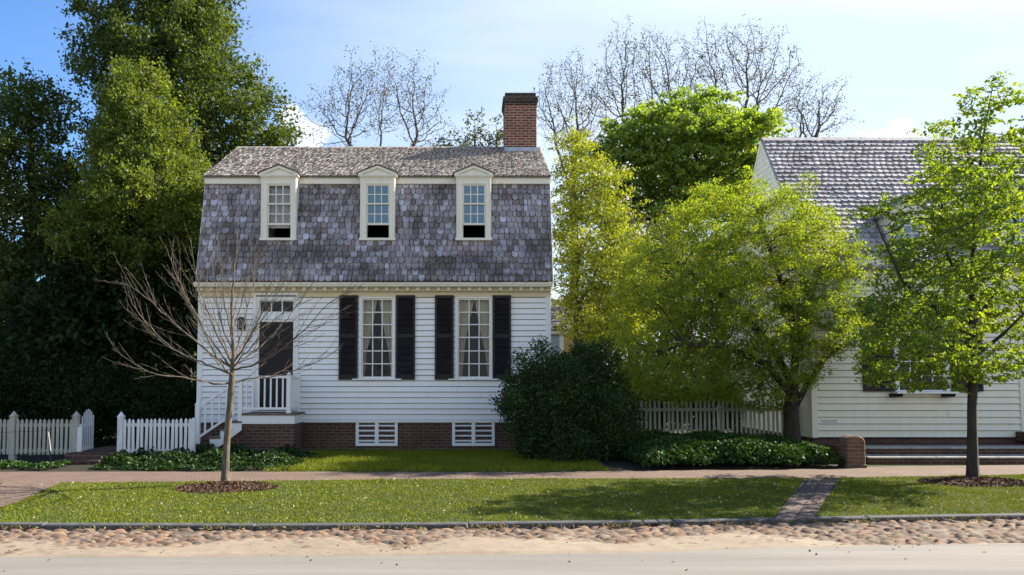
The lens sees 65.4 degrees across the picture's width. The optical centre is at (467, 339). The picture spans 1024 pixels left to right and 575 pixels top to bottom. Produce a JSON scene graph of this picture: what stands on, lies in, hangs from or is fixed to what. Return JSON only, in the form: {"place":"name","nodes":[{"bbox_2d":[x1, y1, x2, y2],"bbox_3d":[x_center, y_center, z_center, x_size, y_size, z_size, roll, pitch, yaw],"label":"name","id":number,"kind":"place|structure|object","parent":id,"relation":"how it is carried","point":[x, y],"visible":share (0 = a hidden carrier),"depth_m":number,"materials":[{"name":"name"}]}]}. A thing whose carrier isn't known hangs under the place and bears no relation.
{"place":"outdoors","nodes":[
{"label":"outdoors","id":0,"kind":"place"},
{"bbox_2d":[0,519,1023,556],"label":"gutter","id":1,"kind":"object","parent":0,"point":[155,542],"visible":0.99,"depth_m":8.40,"materials":[{"name":"beige stone"}]},
{"bbox_2d":[1,515,1020,531],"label":"leaf litter","id":2,"kind":"object","parent":1,"relation":"on","point":[540,524],"visible":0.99,"depth_m":9.03,"materials":[{"name":"brown plant"}]},
{"bbox_2d":[3,535,1023,571],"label":"grit","id":3,"kind":"object","parent":1,"relation":"on","point":[512,547],"visible":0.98,"depth_m":7.74,"materials":[{"name":"beige stone"}]},
{"bbox_2d":[0,543,1023,574],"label":"road","id":4,"kind":"structure","parent":0,"point":[975,559],"depth_m":7.25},
{"bbox_2d":[0,386,1023,523],"bbox_3d":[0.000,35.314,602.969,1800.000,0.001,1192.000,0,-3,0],"label":"ground","id":5,"kind":"structure","parent":0,"point":[453,519],"depth_m":10.75,"materials":[{"name":"green plant"}]},
{"bbox_2d":[0,480,58,506],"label":"corner path","id":6,"kind":"structure","parent":5,"relation":"on","point":[23,488],"depth_m":12.01,"materials":[{"name":"brick"}]},
{"bbox_2d":[0,57,125,373],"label":"evergreen tree","id":7,"kind":"object","parent":5,"relation":"on","point":[30,204],"visible":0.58,"depth_m":23.62,"materials":[{"name":"green plant"}]},
{"bbox_2d":[1,345,142,446],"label":"hedge","id":8,"kind":"object","parent":5,"relation":"on","point":[69,403],"visible":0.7,"depth_m":19.90,"materials":[{"name":"green plant"}]},
{"bbox_2d":[0,263,158,441],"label":"evergreen tree","id":9,"kind":"object","parent":5,"relation":"on","point":[35,333],"visible":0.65,"depth_m":20.97,"materials":[{"name":"green plant"}]},
{"bbox_2d":[55,446,144,464],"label":"garden steps","id":10,"kind":"structure","parent":5,"relation":"on","point":[93,456],"depth_m":16.15,"materials":[{"name":"brick"}]},
{"bbox_2d":[11,237,197,388],"bbox_3d":[-10.302,0.029,23.508,5.873,5.772,6.014,0,-3,0],"label":"evergreen tree","id":11,"kind":"object","parent":5,"relation":"on","point":[119,319],"visible":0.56,"depth_m":22.17,"materials":[{"name":"green plant"}]},
{"bbox_2d":[27,51,217,440],"bbox_3d":[-9.462,-2.736,22.818,5.160,11.216,5.140,-2,-4,33],"label":"holly tree","id":12,"kind":"object","parent":5,"relation":"on","point":[149,199],"visible":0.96,"depth_m":21.89,"materials":[{"name":"green plant"}]},
{"bbox_2d":[93,287,165,384],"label":"evergreen tree","id":13,"kind":"object","parent":5,"relation":"on","point":[144,375],"visible":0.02,"depth_m":33.05,"materials":[{"name":"green plant"}]},
{"bbox_2d":[0,442,326,471],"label":"planting bed","id":14,"kind":"object","parent":5,"relation":"on","point":[32,458],"visible":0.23,"depth_m":15.22,"materials":[{"name":"soil"}]},
{"bbox_2d":[0,430,50,469],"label":"garden stake","id":15,"kind":"object","parent":14,"relation":"on","point":[43,452],"visible":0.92,"depth_m":14.80,"materials":[{"name":"beige wood"}]},
{"bbox_2d":[0,363,58,446],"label":"hedge","id":16,"kind":"object","parent":14,"relation":"on","point":[5,387],"visible":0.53,"depth_m":19.74,"materials":[{"name":"green plant"}]},
{"bbox_2d":[0,459,71,468],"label":"ground cover plants","id":17,"kind":"object","parent":14,"relation":"on","point":[26,464],"visible":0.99,"depth_m":14.94,"materials":[{"name":"green plant"}]},
{"bbox_2d":[0,411,80,460],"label":"picket fence","id":18,"kind":"object","parent":14,"relation":"on","point":[13,424],"visible":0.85,"depth_m":16.60,"materials":[{"name":"white wood"}]},
{"bbox_2d":[77,409,93,451],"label":"garden gate","id":19,"kind":"structure","parent":18,"relation":"attached to","point":[82,430],"depth_m":16.95,"materials":[{"name":"white wood"}]},
{"bbox_2d":[84,362,196,445],"bbox_3d":[-7.758,1.685,20.788,3.288,2.214,3.012,-1,-3,15],"label":"hedge","id":20,"kind":"object","parent":14,"relation":"on","point":[178,402],"visible":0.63,"depth_m":20.17,"materials":[{"name":"green plant"}]},
{"bbox_2d":[117,412,195,454],"bbox_3d":[-6.492,2.098,16.637,1.636,1.174,0.137,0,-3,0],"label":"picket fence","id":21,"kind":"object","parent":14,"relation":"on","point":[122,424],"visible":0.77,"depth_m":16.60,"materials":[{"name":"white wood"}]},
{"bbox_2d":[88,441,318,470],"bbox_3d":[-5.141,2.365,16.496,3.752,0.359,4.063,0,-3,0],"label":"ivy","id":22,"kind":"object","parent":14,"relation":"on","point":[200,458],"visible":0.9,"depth_m":15.36,"materials":[{"name":"green plant"}]},
{"bbox_2d":[127,204,201,383],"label":"evergreen tree","id":23,"kind":"object","parent":5,"relation":"on","point":[187,362],"visible":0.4,"depth_m":22.99,"materials":[{"name":"green plant"}]},
{"bbox_2d":[143,347,196,391],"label":"evergreen tree","id":24,"kind":"object","parent":5,"relation":"on","point":[163,364],"depth_m":29.84,"materials":[{"name":"green plant"}]},
{"bbox_2d":[53,0,311,389],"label":"evergreen tree","id":25,"kind":"object","parent":5,"relation":"on","point":[199,66],"visible":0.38,"depth_m":25.39,"materials":[{"name":"green plant"}]},
{"bbox_2d":[173,480,279,492],"bbox_3d":[-3.692,2.237,12.228,1.613,0.131,1.214,0,-3,0],"label":"mulch bed","id":26,"kind":"object","parent":5,"relation":"on","point":[221,486],"visible":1,"depth_m":12.00,"materials":[{"name":"wood"}]},
{"bbox_2d":[97,221,365,480],"bbox_3d":[-3.699,0.187,12.714,4.561,4.250,3.466,0,-3,0],"label":"bare tree","id":27,"kind":"object","parent":26,"relation":"on","point":[225,469],"visible":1,"depth_m":12.72,"materials":[{"name":"brown plant"}]},
{"bbox_2d":[193,93,553,452],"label":"gambrel house","id":28,"kind":"structure","parent":5,"relation":"on","point":[427,238],"depth_m":18.99,"materials":[{"name":"white wood"}]},
{"bbox_2d":[258,322,292,410],"bbox_3d":[-4.558,0.642,18.985,0.818,2.114,0.138,0,-3,0],"label":"front door","id":29,"kind":"structure","parent":28,"relation":"in","point":[279,361],"depth_m":19.01,"materials":[{"name":"paint"}]},
{"bbox_2d":[269,186,289,227],"bbox_3d":[-4.495,-3.192,19.210,0.570,1.031,0.027,0,-3,0],"label":"window sash","id":30,"kind":"object","parent":28,"relation":"hanging from","point":[272,199],"visible":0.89,"depth_m":19.21,"materials":[{"name":"white wood"}]},
{"bbox_2d":[363,300,376,376],"bbox_3d":[-2.359,-0.027,19.203,0.390,1.955,0.064,0,-3,0],"label":"curtain","id":31,"kind":"object","parent":28,"relation":"hanging from","point":[367,318],"visible":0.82,"depth_m":19.22,"materials":[{"name":"beige fabric"}]},
{"bbox_2d":[352,297,401,379],"bbox_3d":[-2.149,-0.029,19.039,1.181,2.009,0.185,0,-3,0],"label":"window","id":32,"kind":"structure","parent":28,"relation":"in","point":[361,299],"depth_m":19.03,"materials":[{"name":"white wood"}]},
{"bbox_2d":[379,300,391,372],"bbox_3d":[-1.943,-0.027,19.203,0.389,1.955,0.064,0,-3,0],"label":"curtain","id":33,"kind":"object","parent":28,"relation":"hanging from","point":[387,307],"visible":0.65,"depth_m":19.22,"materials":[{"name":"beige fabric"}]},
{"bbox_2d":[459,300,473,376],"bbox_3d":[-0.034,-0.027,19.203,0.450,1.955,0.088,0,-3,0],"label":"curtain","id":34,"kind":"object","parent":28,"relation":"hanging from","point":[463,317],"visible":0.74,"depth_m":19.21,"materials":[{"name":"beige fabric"}]},
{"bbox_2d":[448,297,498,379],"bbox_3d":[0.164,-0.029,19.039,1.220,2.009,0.185,0,-3,0],"label":"window","id":35,"kind":"structure","parent":28,"relation":"in","point":[457,299],"depth_m":19.03,"materials":[{"name":"white wood"}]},
{"bbox_2d":[475,300,488,376],"bbox_3d":[0.380,-0.027,19.203,0.408,1.955,0.064,0,-3,0],"label":"curtain","id":36,"kind":"object","parent":28,"relation":"hanging from","point":[484,317],"visible":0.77,"depth_m":19.22,"materials":[{"name":"beige fabric"}]},
{"bbox_2d":[293,41,465,146],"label":"budding tree","id":37,"kind":"object","parent":5,"relation":"on","point":[354,125],"visible":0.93,"depth_m":46.52,"materials":[{"name":"brown plant"}]},
{"bbox_2d":[263,447,609,471],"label":"grass","id":38,"kind":"structure","parent":5,"relation":"on","point":[445,460],"depth_m":15.79,"materials":[{"name":"green plant"}]},
{"bbox_2d":[427,130,469,146],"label":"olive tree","id":39,"kind":"object","parent":5,"relation":"on","point":[439,141],"visible":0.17,"depth_m":37.32,"materials":[{"name":"green plant"}]},
{"bbox_2d":[456,106,494,146],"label":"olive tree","id":40,"kind":"object","parent":5,"relation":"on","point":[478,132],"visible":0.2,"depth_m":38.56,"materials":[{"name":"green plant"}]},
{"bbox_2d":[473,113,502,146],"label":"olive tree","id":41,"kind":"object","parent":5,"relation":"on","point":[499,136],"visible":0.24,"depth_m":38.95,"materials":[{"name":"green plant"}]},
{"bbox_2d":[0,473,1022,519],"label":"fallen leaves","id":42,"kind":"object","parent":5,"relation":"on","point":[512,493],"visible":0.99,"depth_m":11.05,"materials":[{"name":"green plant"}]},
{"bbox_2d":[0,513,1023,530],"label":"kerb","id":43,"kind":"structure","parent":5,"relation":"on","point":[324,526],"depth_m":9.12,"materials":[{"name":"stone"}]},
{"bbox_2d":[551,299,593,361],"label":"cottage","id":44,"kind":"structure","parent":5,"relation":"on","point":[559,340],"depth_m":40.05,"materials":[{"name":"beige wood"}]},
{"bbox_2d":[551,334,558,361],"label":"barn door","id":45,"kind":"structure","parent":44,"relation":"in","point":[554,337],"depth_m":40.01,"materials":[{"name":"wood"}]},
{"bbox_2d":[530,45,621,293],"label":"budding tree","id":46,"kind":"object","parent":5,"relation":"on","point":[553,128],"visible":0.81,"depth_m":50.58,"materials":[{"name":"brown plant"}]},
{"bbox_2d":[543,114,668,353],"bbox_3d":[3.983,-1.792,23.198,4.422,9.368,3.458,0,-3,0],"label":"slim tree","id":47,"kind":"object","parent":5,"relation":"on","point":[575,250],"visible":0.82,"depth_m":22.83,"materials":[{"name":"green plant"}]},
{"bbox_2d":[553,203,720,367],"bbox_3d":[6.498,-0.948,29.123,6.607,8.348,5.663,-1,-3,9],"label":"evergreen tree","id":48,"kind":"object","parent":5,"relation":"on","point":[648,225],"visible":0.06,"depth_m":28.61,"materials":[{"name":"green plant"}]},
{"bbox_2d":[574,15,712,373],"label":"budding tree","id":49,"kind":"object","parent":5,"relation":"on","point":[623,78],"visible":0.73,"depth_m":48.60,"materials":[{"name":"plant"}]},
{"bbox_2d":[613,353,688,433],"bbox_3d":[5.169,1.666,24.197,3.518,2.642,2.870,0,-3,0],"label":"hedge","id":50,"kind":"object","parent":5,"relation":"on","point":[652,406],"visible":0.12,"depth_m":23.70,"materials":[{"name":"green plant"}]},
{"bbox_2d":[604,336,727,382],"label":"woodland","id":51,"kind":"object","parent":5,"relation":"on","point":[654,357],"depth_m":84.18,"materials":[{"name":"green plant"}]},
{"bbox_2d":[623,222,737,419],"bbox_3d":[9.706,-0.717,31.205,7.737,8.120,5.574,0,-3,0],"label":"evergreen tree","id":52,"kind":"object","parent":5,"relation":"on","point":[697,334],"visible":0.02,"depth_m":30.41,"materials":[{"name":"green plant"}]},
{"bbox_2d":[579,84,796,372],"bbox_3d":[9.480,-3.771,34.008,9.364,14.556,7.581,2,-4,-31],"label":"shade tree","id":53,"kind":"object","parent":5,"relation":"on","point":[708,133],"visible":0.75,"depth_m":33.17,"materials":[{"name":"green plant"}]},
{"bbox_2d":[541,445,844,471],"bbox_3d":[4.359,2.601,17.913,6.035,0.001,6.939,0,-3,0],"label":"planting bed","id":54,"kind":"object","parent":5,"relation":"on","point":[616,464],"visible":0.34,"depth_m":15.40,"materials":[{"name":"soil"}]},
{"bbox_2d":[488,331,648,462],"bbox_3d":[2.187,1.187,16.926,3.496,2.781,2.489,0,-3,0],"label":"evergreen bush","id":55,"kind":"object","parent":54,"relation":"on","point":[574,411],"visible":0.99,"depth_m":16.49,"materials":[{"name":"green plant"}]},
{"bbox_2d":[628,400,799,436],"bbox_3d":[5.971,2.125,18.888,4.336,1.366,0.175,0,-3,0],"label":"picket fence","id":56,"kind":"object","parent":54,"relation":"on","point":[720,418],"visible":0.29,"depth_m":18.82,"materials":[{"name":"white wood"}]},
{"bbox_2d":[617,428,844,467],"bbox_3d":[5.248,2.200,16.425,4.052,0.564,3.638,0,-3,0],"label":"ivy","id":57,"kind":"object","parent":54,"relation":"on","point":[667,447],"visible":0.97,"depth_m":15.18,"materials":[{"name":"green plant"}]},
{"bbox_2d":[602,171,887,440],"bbox_3d":[6.193,-0.584,17.931,6.513,6.373,4.228,0,-3,0],"label":"crab apple tree","id":58,"kind":"object","parent":54,"relation":"on","point":[786,379],"visible":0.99,"depth_m":17.31,"materials":[{"name":"green plant"}]},
{"bbox_2d":[647,371,739,433],"bbox_3d":[6.893,1.873,23.489,3.551,2.133,2.730,0,-3,0],"label":"hedge","id":59,"kind":"object","parent":5,"relation":"on","point":[693,412],"visible":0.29,"depth_m":22.99,"materials":[{"name":"green plant"}]},
{"bbox_2d":[678,14,821,256],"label":"budding tree","id":60,"kind":"object","parent":5,"relation":"on","point":[746,86],"visible":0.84,"depth_m":49.50,"materials":[{"name":"brown plant"}]},
{"bbox_2d":[774,479,838,518],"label":"brick path","id":61,"kind":"structure","parent":5,"relation":"on","point":[806,492],"depth_m":10.97,"materials":[{"name":"brick"}]},
{"bbox_2d":[775,70,863,136],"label":"budding tree","id":62,"kind":"object","parent":5,"relation":"on","point":[819,125],"visible":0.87,"depth_m":47.75,"materials":[{"name":"plant"}]},
{"bbox_2d":[838,435,866,467],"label":"brick pier","id":63,"kind":"structure","parent":5,"relation":"on","point":[851,451],"depth_m":15.16,"materials":[{"name":"red brick"}]},
{"bbox_2d":[729,137,1023,443],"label":"neighbour house","id":64,"kind":"structure","parent":5,"relation":"on","point":[852,173],"depth_m":18.30,"materials":[{"name":"wood"}]},
{"bbox_2d":[889,300,961,397],"bbox_3d":[10.350,0.205,18.117,1.490,2.241,0.400,0,-3,0],"label":"window","id":65,"kind":"structure","parent":64,"relation":"in","point":[898,393],"depth_m":18.12,"materials":[{"name":"white glass"}]},
{"bbox_2d":[816,431,1023,464],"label":"terrace steps","id":66,"kind":"structure","parent":5,"relation":"on","point":[935,453],"depth_m":16.35,"materials":[{"name":"stone"}]},
{"bbox_2d":[916,476,1023,486],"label":"mulch bed","id":67,"kind":"object","parent":5,"relation":"on","point":[986,481],"visible":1,"depth_m":12.65,"materials":[{"name":"wood"}]},
{"bbox_2d":[834,69,1023,477],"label":"street tree","id":68,"kind":"object","parent":67,"relation":"on","point":[949,228],"visible":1,"depth_m":12.96,"materials":[{"name":"green plant"}]},
{"bbox_2d":[0,465,1023,482],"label":"sidewalk","id":69,"kind":"structure","parent":0,"point":[882,471],"depth_m":14.04,"materials":[{"name":"brick"}]},
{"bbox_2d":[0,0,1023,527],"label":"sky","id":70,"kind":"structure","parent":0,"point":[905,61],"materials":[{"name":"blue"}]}
]}

